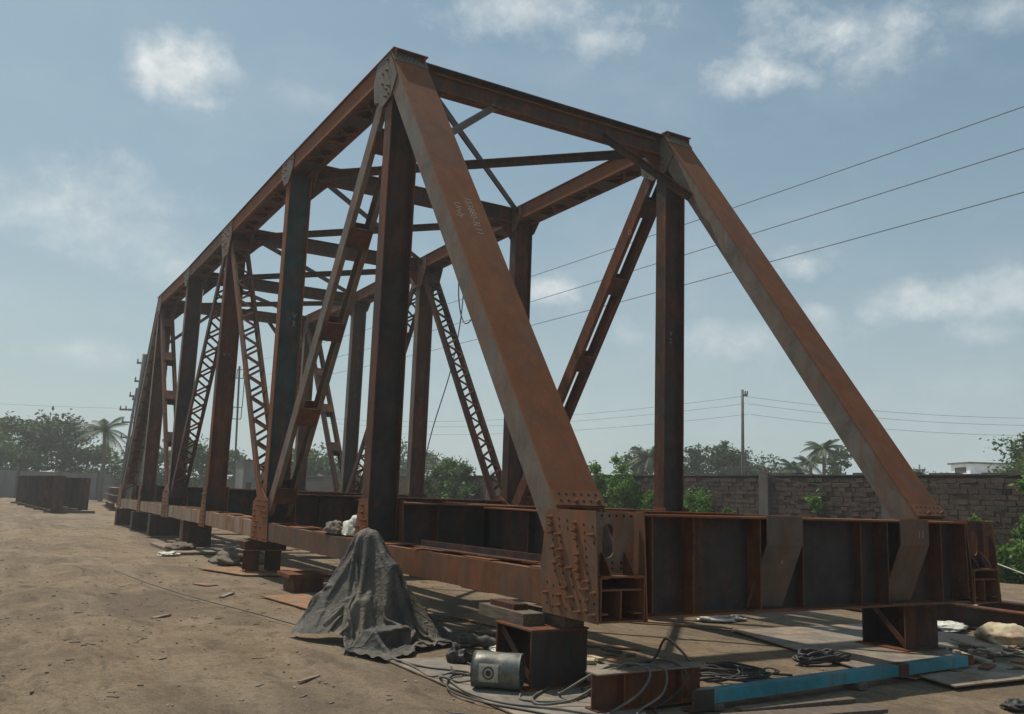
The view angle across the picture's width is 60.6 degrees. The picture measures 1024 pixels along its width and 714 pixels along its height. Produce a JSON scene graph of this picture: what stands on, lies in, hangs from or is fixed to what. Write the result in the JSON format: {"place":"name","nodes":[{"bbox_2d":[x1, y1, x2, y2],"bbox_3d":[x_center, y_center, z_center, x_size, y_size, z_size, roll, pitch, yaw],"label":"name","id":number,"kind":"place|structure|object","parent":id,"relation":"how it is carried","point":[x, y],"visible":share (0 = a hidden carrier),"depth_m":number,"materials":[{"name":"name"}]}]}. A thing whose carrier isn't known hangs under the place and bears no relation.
{"place":"outdoors","nodes":[
{"label":"outdoors","id":0,"kind":"place"},
{"bbox_2d":[103,499,116,509],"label":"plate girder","id":1,"kind":"object","parent":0,"point":[108,505],"visible":0.69,"depth_m":54.64,"materials":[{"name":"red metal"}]},
{"bbox_2d":[105,493,117,502],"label":"plate girder","id":2,"kind":"object","parent":1,"relation":"on","point":[112,498],"visible":0.69,"depth_m":55.00,"materials":[{"name":"red metal"}]},
{"bbox_2d":[108,487,118,494],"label":"plate girder","id":3,"kind":"object","parent":2,"relation":"on","point":[113,490],"visible":0.86,"depth_m":55.74,"materials":[{"name":"red metal"}]},
{"bbox_2d":[0,491,1023,713],"bbox_3d":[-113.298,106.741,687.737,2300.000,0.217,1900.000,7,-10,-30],"label":"ground","id":4,"kind":"structure","parent":0,"point":[362,683],"depth_m":9.71,"materials":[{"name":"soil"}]},
{"bbox_2d":[0,427,57,485],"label":"leafy tree","id":5,"kind":"object","parent":4,"relation":"on","point":[11,453],"visible":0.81,"depth_m":79.82,"materials":[{"name":"green plant"}]},
{"bbox_2d":[0,406,98,471],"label":"leafy tree","id":6,"kind":"object","parent":4,"relation":"on","point":[47,433],"visible":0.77,"depth_m":83.94,"materials":[{"name":"green plant"}]},
{"bbox_2d":[33,507,81,510],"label":"timber sleeper","id":7,"kind":"object","parent":4,"relation":"on","point":[63,509],"visible":0.5,"depth_m":49.09,"materials":[{"name":"brown wood"}]},
{"bbox_2d":[63,477,90,509],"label":"plate girder","id":8,"kind":"object","parent":7,"relation":"on","point":[76,493],"visible":0.45,"depth_m":48.73,"materials":[{"name":"metal"}]},
{"bbox_2d":[43,510,94,512],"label":"timber sleeper","id":9,"kind":"object","parent":4,"relation":"on","point":[49,511],"visible":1,"depth_m":45.38,"materials":[{"name":"brown wood"}]},
{"bbox_2d":[47,437,120,473],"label":"leafy tree","id":10,"kind":"object","parent":4,"relation":"on","point":[91,456],"visible":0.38,"depth_m":85.85,"materials":[{"name":"green plant"}]},
{"bbox_2d":[67,417,128,501],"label":"palm tree","id":11,"kind":"object","parent":4,"relation":"on","point":[104,427],"visible":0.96,"depth_m":74.67,"materials":[{"name":"green plant"}]},
{"bbox_2d":[0,468,232,499],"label":"panel wall","id":12,"kind":"structure","parent":4,"relation":"on","point":[8,487],"depth_m":78.62,"materials":[{"name":"concrete"}]},
{"bbox_2d":[116,388,137,504],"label":"utility pole","id":13,"kind":"object","parent":4,"relation":"on","point":[128,437],"visible":0.65,"depth_m":63.87,"materials":[{"name":"concrete"}]},
{"bbox_2d":[113,508,141,524],"bbox_3d":[-15.124,6.330,34.731,1.160,0.640,0.500,7,-10,-30],"label":"support box","id":14,"kind":"object","parent":4,"relation":"on","point":[122,516],"visible":0.49,"depth_m":34.42,"materials":[{"name":"metal"}]},
{"bbox_2d":[124,354,146,498],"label":"utility pole","id":15,"kind":"object","parent":4,"relation":"on","point":[128,490],"visible":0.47,"depth_m":57.87,"materials":[{"name":"concrete"}]},
{"bbox_2d":[128,511,152,530],"bbox_3d":[-12.925,5.799,30.957,1.060,0.640,0.500,7,-10,-30],"label":"support box","id":16,"kind":"object","parent":4,"relation":"on","point":[138,521],"visible":0.51,"depth_m":30.67,"materials":[{"name":"metal"}]},
{"bbox_2d":[94,439,195,493],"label":"leafy tree","id":17,"kind":"object","parent":4,"relation":"on","point":[112,468],"visible":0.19,"depth_m":81.32,"materials":[{"name":"green plant"}]},
{"bbox_2d":[146,514,181,535],"bbox_3d":[-11.038,5.339,27.808,1.010,0.655,0.500,7,-10,-30],"label":"support box","id":18,"kind":"object","parent":4,"relation":"on","point":[158,525],"visible":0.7,"depth_m":27.60,"materials":[{"name":"metal"}]},
{"bbox_2d":[156,551,180,555],"bbox_3d":[-8.131,4.642,20.755,0.530,0.105,0.692,7,-10,-30],"label":"rag","id":19,"kind":"object","parent":4,"relation":"on","point":[170,553],"visible":1,"depth_m":20.61,"materials":[{"name":"white fabric"}]},
{"bbox_2d":[179,520,211,545],"bbox_3d":[-8.456,4.707,23.397,0.800,0.660,0.500,7,-10,-30],"label":"support box","id":20,"kind":"object","parent":4,"relation":"on","point":[193,532],"visible":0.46,"depth_m":23.22,"materials":[{"name":"metal"}]},
{"bbox_2d":[114,570,294,624],"bbox_3d":[-5.086,3.618,13.475,0.161,0.014,7.596,9,-12,-39],"label":"cable","id":21,"kind":"object","parent":4,"relation":"on","point":[209,601],"visible":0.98,"depth_m":12.43,"materials":[{"name":"black rubber"}]},
{"bbox_2d":[150,542,263,554],"bbox_3d":[-8.072,5.033,23.065,2.200,0.050,3.800,7,-10,-30],"label":"board","id":22,"kind":"object","parent":4,"relation":"on","point":[213,548],"visible":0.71,"depth_m":22.39,"materials":[{"name":"wood"}]},
{"bbox_2d":[165,541,195,549],"bbox_3d":[-8.363,4.754,22.114,0.766,0.193,1.071,7,-10,-30],"label":"sack heap","id":23,"kind":"object","parent":22,"relation":"on","point":[178,545],"visible":0.99,"depth_m":21.86,"materials":[{"name":"grey fabric"}]},
{"bbox_2d":[169,433,254,486],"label":"leafy tree","id":24,"kind":"object","parent":4,"relation":"on","point":[201,459],"visible":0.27,"depth_m":80.37,"materials":[{"name":"green plant"}]},
{"bbox_2d":[208,546,263,565],"bbox_3d":[-6.081,4.375,19.354,1.124,0.336,1.921,7,-10,-30],"label":"sack heap","id":25,"kind":"object","parent":4,"relation":"on","point":[233,556],"visible":0.59,"depth_m":18.78,"materials":[{"name":"grey fabric"}]},
{"bbox_2d":[232,366,244,487],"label":"lattice mast","id":26,"kind":"object","parent":4,"relation":"on","point":[237,407],"visible":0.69,"depth_m":59.91,"materials":[{"name":"metal"}]},
{"bbox_2d":[235,459,253,488],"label":"sheet shed","id":27,"kind":"structure","parent":4,"relation":"on","point":[244,478],"depth_m":66.15,"materials":[{"name":"metal"}]},
{"bbox_2d":[197,565,333,575],"bbox_3d":[-4.858,4.279,17.523,2.470,0.014,2.300,7,-10,-30],"label":"steel sheet","id":28,"kind":"object","parent":4,"relation":"on","point":[238,570],"visible":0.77,"depth_m":17.36,"materials":[{"name":"metal"}]},
{"bbox_2d":[235,538,291,570],"bbox_3d":[-4.976,3.945,17.528,1.000,0.620,0.550,7,-10,-30],"label":"twin post trestle","id":29,"kind":"object","parent":28,"relation":"on","point":[251,549],"visible":0.95,"depth_m":17.35,"materials":[{"name":"red metal"}]},
{"bbox_2d":[261,594,312,608],"bbox_3d":[-2.934,3.613,12.870,0.727,0.014,2.073,9,-11,-37],"label":"steel sheet","id":30,"kind":"object","parent":4,"relation":"on","point":[300,600],"visible":0.43,"depth_m":13.17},
{"bbox_2d":[277,570,327,591],"bbox_3d":[-3.516,3.747,14.645,0.650,0.280,0.700,7,-10,-30],"label":"beam stack","id":31,"kind":"object","parent":4,"relation":"on","point":[305,581],"visible":0.96,"depth_m":14.43,"materials":[{"name":"metal"}]},
{"bbox_2d":[253,442,360,487],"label":"leafy tree","id":32,"kind":"object","parent":4,"relation":"on","point":[317,466],"visible":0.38,"depth_m":81.40,"materials":[{"name":"green plant"}]},
{"bbox_2d":[287,527,495,659],"bbox_3d":[-1.190,2.634,10.122,2.141,1.250,2.023,10,-12,-41],"label":"tarpaulin heap","id":33,"kind":"object","parent":4,"relation":"on","point":[364,601],"visible":0.99,"depth_m":9.88,"materials":[{"name":"fabric"}]},
{"bbox_2d":[358,437,450,475],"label":"leafy tree","id":34,"kind":"object","parent":4,"relation":"on","point":[432,459],"visible":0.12,"depth_m":96.22,"materials":[{"name":"green plant"}]},
{"bbox_2d":[424,455,482,498],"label":"creeper bush","id":35,"kind":"object","parent":4,"relation":"on","point":[455,488],"visible":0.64,"depth_m":47.47,"materials":[{"name":"green plant"}]},
{"bbox_2d":[386,657,645,713],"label":"steel sheet","id":36,"kind":"object","parent":4,"relation":"on","point":[507,695],"visible":0.25,"depth_m":7.50,"materials":[{"name":"metal"}]},
{"bbox_2d":[445,642,472,663],"bbox_3d":[-0.533,2.955,8.768,0.266,0.186,0.240,-1,-9,15],"label":"black bag","id":37,"kind":"object","parent":36,"relation":"on","point":[456,653],"visible":0.97,"depth_m":8.70,"materials":[{"name":"plastic"}]},
{"bbox_2d":[391,658,548,713],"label":"cable","id":38,"kind":"object","parent":36,"relation":"on","point":[493,704],"visible":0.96,"depth_m":7.23,"materials":[{"name":"black rubber"}]},
{"bbox_2d":[390,656,597,713],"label":"cable","id":39,"kind":"object","parent":36,"relation":"on","point":[441,675],"visible":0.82,"depth_m":7.28,"materials":[{"name":"rubber"}]},
{"bbox_2d":[470,650,524,690],"bbox_3d":[-0.121,2.729,7.626,0.428,0.315,0.326,0,-9,11],"label":"metal canister","id":40,"kind":"object","parent":36,"relation":"on","point":[494,669],"visible":1,"depth_m":7.51,"materials":[{"name":"metal"}]},
{"bbox_2d":[495,620,590,691],"bbox_3d":[0.264,2.710,8.049,0.720,0.500,0.740,7,-10,-30],"label":"support stub","id":41,"kind":"object","parent":36,"relation":"on","point":[555,657],"visible":0.71,"depth_m":7.82,"materials":[{"name":"metal"}]},
{"bbox_2d":[478,602,544,625],"bbox_3d":[-0.015,2.436,8.319,0.230,0.106,0.840,7,-10,-30],"label":"timber sleeper","id":42,"kind":"object","parent":41,"relation":"on","point":[528,617],"visible":0.86,"depth_m":8.09,"materials":[{"name":"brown wood"}]},
{"bbox_2d":[490,598,527,609],"bbox_3d":[-0.031,2.364,8.383,0.150,0.052,0.450,7,-10,-30],"label":"packing plate","id":43,"kind":"object","parent":42,"relation":"on","point":[508,604],"visible":1,"depth_m":8.29,"materials":[{"name":"brown metal"}]},
{"bbox_2d":[528,604,583,627],"bbox_3d":[0.359,2.444,8.283,0.220,0.106,0.800,7,-10,-30],"label":"timber sleeper","id":44,"kind":"object","parent":41,"relation":"on","point":[558,620],"visible":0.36,"depth_m":7.99,"materials":[{"name":"grey wood"}]},
{"bbox_2d":[518,680,590,702],"bbox_3d":[0.451,2.905,7.726,0.595,0.027,1.323,0,-9,15],"label":"cable","id":45,"kind":"object","parent":36,"relation":"on","point":[539,701],"visible":0.54,"depth_m":7.16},
{"bbox_2d":[585,662,707,712],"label":"beam offcut","id":46,"kind":"object","parent":36,"relation":"on","point":[612,689],"visible":0.79,"depth_m":7.18,"materials":[{"name":"red metal"}]},
{"bbox_2d":[531,662,650,713],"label":"cable","id":47,"kind":"object","parent":46,"relation":"on","point":[589,690],"visible":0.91,"depth_m":7.07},
{"bbox_2d":[558,663,667,713],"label":"cable","id":48,"kind":"object","parent":46,"relation":"on","point":[560,691],"visible":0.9,"depth_m":7.25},
{"bbox_2d":[581,659,688,713],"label":"cable","id":49,"kind":"object","parent":46,"relation":"on","point":[674,694],"visible":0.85,"depth_m":7.33,"materials":[{"name":"black rubber"}]},
{"bbox_2d":[588,452,639,508],"bbox_3d":[4.048,5.687,35.832,1.647,3.613,3.982,7,-10,-30],"label":"creeper bush","id":50,"kind":"object","parent":4,"relation":"on","point":[616,493],"visible":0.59,"depth_m":35.27,"materials":[{"name":"green plant"}]},
{"bbox_2d":[587,643,640,650],"bbox_3d":[1.113,3.313,10.022,0.700,0.020,0.120,0,-9,14],"label":"steel scrap","id":51,"kind":"object","parent":4,"relation":"on","point":[614,646],"visible":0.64,"depth_m":9.98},
{"bbox_2d":[228,466,1023,581],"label":"brick wall","id":52,"kind":"structure","parent":4,"relation":"on","point":[999,502],"depth_m":26.96,"materials":[{"name":"brick"}]},
{"bbox_2d":[619,445,653,473],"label":"leafy tree","id":53,"kind":"object","parent":4,"relation":"on","point":[636,467],"visible":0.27,"depth_m":72.64,"materials":[{"name":"green plant"}]},
{"bbox_2d":[626,446,653,473],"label":"palm tree","id":54,"kind":"object","parent":4,"relation":"on","point":[646,457],"visible":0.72,"depth_m":71.03,"materials":[{"name":"green plant"}]},
{"bbox_2d":[627,482,653,509],"bbox_3d":[5.082,6.108,34.444,1.205,2.417,2.511,7,-10,-30],"label":"creeper bush","id":55,"kind":"object","parent":4,"relation":"on","point":[637,496],"visible":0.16,"depth_m":34.44,"materials":[{"name":"green plant"}]},
{"bbox_2d":[641,621,732,628],"bbox_3d":[2.214,3.651,11.989,1.568,0.020,0.100,-1,-9,17],"label":"flat bar","id":56,"kind":"object","parent":4,"relation":"on","point":[694,625],"visible":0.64,"depth_m":11.90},
{"bbox_2d":[681,689,714,711],"bbox_3d":[1.515,2.789,7.149,0.230,0.166,0.150,7,-10,-30],"label":"angle offcut","id":57,"kind":"object","parent":4,"relation":"on","point":[703,700],"visible":1,"depth_m":7.08,"materials":[{"name":"metal"}]},
{"bbox_2d":[684,486,716,512],"bbox_3d":[6.628,5.765,31.507,1.257,2.281,2.241,7,-10,-30],"label":"creeper bush","id":58,"kind":"object","parent":4,"relation":"on","point":[693,502],"visible":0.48,"depth_m":31.27,"materials":[{"name":"green plant"}]},
{"bbox_2d":[684,443,728,473],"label":"leafy tree","id":59,"kind":"object","parent":4,"relation":"on","point":[697,459],"visible":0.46,"depth_m":73.86,"materials":[{"name":"green plant"}]},
{"bbox_2d":[645,638,792,681],"bbox_3d":[2.016,2.983,8.727,1.254,0.310,0.876,-6,-12,40],"label":"cable","id":60,"kind":"object","parent":4,"relation":"on","point":[732,665],"visible":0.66,"depth_m":8.62,"materials":[{"name":"black rubber"}]},
{"bbox_2d":[736,665,779,675],"bbox_3d":[2.422,3.082,8.553,0.465,0.072,0.658,2,-9,2],"label":"cable","id":61,"kind":"object","parent":60,"relation":"on","point":[772,668],"visible":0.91,"depth_m":8.55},
{"bbox_2d":[685,450,753,474],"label":"leafy tree","id":62,"kind":"object","parent":4,"relation":"on","point":[728,469],"visible":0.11,"depth_m":83.13,"materials":[{"name":"green plant"}]},
{"bbox_2d":[696,614,747,621],"bbox_3d":[3.032,3.755,12.697,0.972,0.109,0.537,7,-10,-30],"label":"rag","id":63,"kind":"object","parent":4,"relation":"on","point":[728,618],"visible":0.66,"depth_m":12.49,"materials":[{"name":"white fabric"}]},
{"bbox_2d":[700,664,748,682],"bbox_3d":[1.870,3.044,8.431,0.862,0.080,0.569,7,-10,-30],"label":"cable","id":64,"kind":"object","parent":4,"relation":"on","point":[714,679],"visible":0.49,"depth_m":8.28,"materials":[{"name":"black rubber"}]},
{"bbox_2d":[431,615,1023,668],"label":"wood chips","id":65,"kind":"object","parent":4,"relation":"on","point":[592,659],"visible":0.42,"depth_m":10.28,"materials":[{"name":"wood"}]},
{"bbox_2d":[700,440,758,474],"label":"leafy tree","id":66,"kind":"object","parent":4,"relation":"on","point":[732,456],"visible":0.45,"depth_m":74.96,"materials":[{"name":"green plant"}]},
{"bbox_2d":[741,390,747,474],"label":"utility pole","id":67,"kind":"object","parent":4,"relation":"on","point":[743,394],"visible":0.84,"depth_m":54.52,"materials":[{"name":"metal"}]},
{"bbox_2d":[328,396,740,421],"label":"overhead wire","id":68,"kind":"object","parent":67,"relation":"attached to","point":[577,414],"visible":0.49,"depth_m":63.91,"materials":[{"name":"grey metal"}]},
{"bbox_2d":[364,414,746,434],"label":"overhead wire","id":69,"kind":"object","parent":67,"relation":"attached to","point":[584,429],"visible":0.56,"depth_m":63.62,"materials":[{"name":"grey metal"}]},
{"bbox_2d":[746,396,997,417],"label":"overhead wire","id":70,"kind":"object","parent":67,"relation":"attached to","point":[882,411],"visible":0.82,"depth_m":55.43,"materials":[{"name":"grey metal"}]},
{"bbox_2d":[752,404,1023,425],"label":"overhead wire","id":71,"kind":"object","parent":67,"relation":"attached to","point":[893,419],"visible":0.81,"depth_m":55.45,"materials":[{"name":"grey metal"}]},
{"bbox_2d":[713,451,789,474],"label":"leafy tree","id":72,"kind":"object","parent":4,"relation":"on","point":[758,469],"visible":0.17,"depth_m":84.43,"materials":[{"name":"green plant"}]},
{"bbox_2d":[776,459,812,473],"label":"palm tree","id":73,"kind":"object","parent":4,"relation":"on","point":[794,468],"visible":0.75,"depth_m":72.44,"materials":[{"name":"green plant"}]},
{"bbox_2d":[734,696,856,711],"bbox_3d":[2.385,2.904,7.319,1.250,0.035,0.110,6,-10,-26],"label":"wood plank","id":74,"kind":"object","parent":4,"relation":"on","point":[828,701],"visible":1,"depth_m":7.29,"materials":[{"name":"wood"}]},
{"bbox_2d":[720,703,887,713],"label":"wood plank","id":75,"kind":"object","parent":4,"relation":"on","point":[865,708],"visible":1,"depth_m":7.13,"materials":[{"name":"wood"}]},
{"bbox_2d":[793,455,826,474],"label":"palm tree","id":76,"kind":"object","parent":4,"relation":"on","point":[803,460],"visible":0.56,"depth_m":77.88,"materials":[{"name":"green plant"}]},
{"bbox_2d":[802,489,824,517],"bbox_3d":[9.378,5.179,27.076,0.612,2.237,0.994,6,-10,-23],"label":"creeper bush","id":77,"kind":"object","parent":4,"relation":"on","point":[816,503],"visible":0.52,"depth_m":27.07,"materials":[{"name":"green plant"}]},
{"bbox_2d":[800,439,851,474],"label":"palm tree","id":78,"kind":"object","parent":4,"relation":"on","point":[821,450],"visible":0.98,"depth_m":69.35,"materials":[{"name":"green plant"}]},
{"bbox_2d":[696,654,973,710],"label":"blue beam","id":79,"kind":"structure","parent":4,"relation":"on","point":[855,678],"depth_m":8.08,"materials":[{"name":"metal"}]},
{"bbox_2d":[826,444,852,474],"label":"leafy tree","id":80,"kind":"object","parent":4,"relation":"on","point":[834,464],"visible":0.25,"depth_m":75.43,"materials":[{"name":"green plant"}]},
{"bbox_2d":[732,623,1022,678],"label":"steel sheet","id":81,"kind":"object","parent":4,"relation":"on","point":[841,638],"visible":0.47,"depth_m":10.85,"materials":[{"name":"metal"}]},
{"bbox_2d":[792,648,850,663],"bbox_3d":[3.371,3.246,9.546,0.831,0.122,0.318,7,-10,-30],"label":"cable","id":82,"kind":"object","parent":81,"relation":"on","point":[810,656],"visible":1,"depth_m":9.41,"materials":[{"name":"black rubber"}]},
{"bbox_2d":[855,604,945,651],"bbox_3d":[4.772,3.232,10.789,0.740,0.620,0.720,7,-10,-30],"label":"support stub","id":83,"kind":"object","parent":81,"relation":"on","point":[906,628],"visible":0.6,"depth_m":10.64,"materials":[{"name":"metal"}]},
{"bbox_2d":[117,46,1001,624],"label":"truss bridge","id":84,"kind":"structure","parent":83,"relation":"on","point":[599,564],"depth_m":13.62,"materials":[{"name":"metal"}]},
{"bbox_2d":[323,520,342,533],"bbox_3d":[-2.640,2.583,13.369,0.358,0.198,0.954,7,-10,-30],"label":"cloth bundle","id":85,"kind":"object","parent":84,"relation":"on","point":[335,526],"visible":0.69,"depth_m":13.21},
{"bbox_2d":[342,515,356,535],"bbox_3d":[-2.342,2.478,12.942,0.319,0.294,0.497,7,-10,-30],"label":"cloth bundle","id":86,"kind":"object","parent":84,"relation":"on","point":[348,527],"visible":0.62,"depth_m":12.80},
{"bbox_2d":[416,297,462,494],"bbox_3d":[-1.819,0.401,22.452,0.041,6.254,1.562,10,-12,-42],"label":"cable","id":87,"kind":"object","parent":84,"relation":"hanging from","point":[442,397],"visible":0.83,"depth_m":22.25,"materials":[{"name":"metal"}]},
{"bbox_2d":[414,540,541,562],"bbox_3d":[-0.430,2.127,9.639,0.105,0.080,2.458,8,-11,-35],"label":"angle bar","id":88,"kind":"object","parent":84,"relation":"on","point":[503,554],"visible":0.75,"depth_m":9.51,"materials":[{"name":"brown metal"}]},
{"bbox_2d":[645,512,815,517],"bbox_3d":[2.152,1.570,8.713,2.502,0.010,0.120,8,-11,-32],"label":"flat bar","id":89,"kind":"object","parent":84,"relation":"on","point":[719,514],"visible":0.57,"depth_m":8.56,"materials":[{"name":"brown metal"}]},
{"bbox_2d":[853,604,1023,628],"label":"plate girder","id":90,"kind":"object","parent":4,"relation":"on","point":[976,617],"depth_m":12.67,"materials":[{"name":"metal"}]},
{"bbox_2d":[937,621,968,631],"bbox_3d":[6.211,3.805,12.448,0.910,0.112,0.540,7,-10,-30],"label":"rag","id":91,"kind":"object","parent":4,"relation":"on","point":[949,626],"visible":0.68,"depth_m":12.26,"materials":[{"name":"white fabric"}]},
{"bbox_2d":[913,662,1023,686],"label":"steel sheet","id":92,"kind":"object","parent":4,"relation":"on","point":[973,675],"visible":0.91,"depth_m":8.82,"materials":[{"name":"metal"}]},
{"bbox_2d":[977,663,996,669],"bbox_3d":[5.046,3.287,9.303,0.108,0.016,0.365,-6,-12,40],"label":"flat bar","id":93,"kind":"object","parent":92,"relation":"on","point":[986,666],"visible":1,"depth_m":9.26,"materials":[{"name":"brown metal"}]},
{"bbox_2d":[947,462,1007,473],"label":"white building","id":94,"kind":"structure","parent":4,"relation":"on","point":[970,467],"depth_m":93.11,"materials":[{"name":"paint"}]},
{"bbox_2d":[968,513,996,538],"bbox_3d":[12.116,4.863,22.599,0.398,1.650,0.866,7,-10,-30],"label":"creeper bush","id":95,"kind":"object","parent":4,"relation":"on","point":[973,518],"visible":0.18,"depth_m":22.80,"materials":[{"name":"green plant"}]},
{"bbox_2d":[973,622,1023,646],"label":"stuffed sack","id":96,"kind":"object","parent":4,"relation":"on","point":[1001,633],"visible":0.98,"depth_m":11.18,"materials":[{"name":"fabric"}]},
{"bbox_2d":[979,432,1023,472],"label":"leafy tree","id":97,"kind":"object","parent":4,"relation":"on","point":[1017,454],"visible":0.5,"depth_m":43.18,"materials":[{"name":"green plant"}]},
{"bbox_2d":[979,600,1023,611],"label":"plate girder","id":98,"kind":"object","parent":4,"relation":"on","point":[1012,605],"depth_m":13.12,"materials":[{"name":"metal"}]},
{"bbox_2d":[996,535,1023,583],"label":"creeper bush","id":99,"kind":"object","parent":4,"relation":"on","point":[1013,554],"visible":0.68,"depth_m":21.54,"materials":[{"name":"green plant"}]},
{"bbox_2d":[999,698,1023,710],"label":"rag","id":100,"kind":"object","parent":4,"relation":"on","point":[1016,704],"visible":1,"depth_m":7.56,"materials":[{"name":"grey fabric"}]},
{"bbox_2d":[1008,468,1023,538],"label":"creeper bush","id":101,"kind":"object","parent":4,"relation":"on","point":[1020,485],"visible":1,"depth_m":21.64,"materials":[{"name":"green plant"}]},
{"bbox_2d":[0,0,1023,478],"label":"sky","id":102,"kind":"structure","parent":0,"point":[133,132],"materials":[{"name":"blue"}]},
{"bbox_2d":[244,192,1023,391],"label":"overhead wire","id":103,"kind":"object","parent":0,"point":[789,256],"visible":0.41,"depth_m":34.09,"materials":[{"name":"grey metal"}]},
{"bbox_2d":[250,106,1023,362],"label":"overhead wire","id":104,"kind":"object","parent":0,"point":[799,184],"visible":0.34,"depth_m":34.46,"materials":[{"name":"grey metal"}]},
{"bbox_2d":[254,148,1023,377],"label":"overhead wire","id":105,"kind":"object","parent":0,"point":[800,218],"visible":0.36,"depth_m":34.11,"materials":[{"name":"grey metal"}]},
{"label":"timber sleeper","id":106,"kind":"object","parent":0,"visible":0},
{"bbox_2d":[14,475,65,510],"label":"plate girder","id":107,"kind":"object","parent":106,"relation":"on","point":[46,492],"visible":1,"depth_m":49.21,"materials":[{"name":"metal"}]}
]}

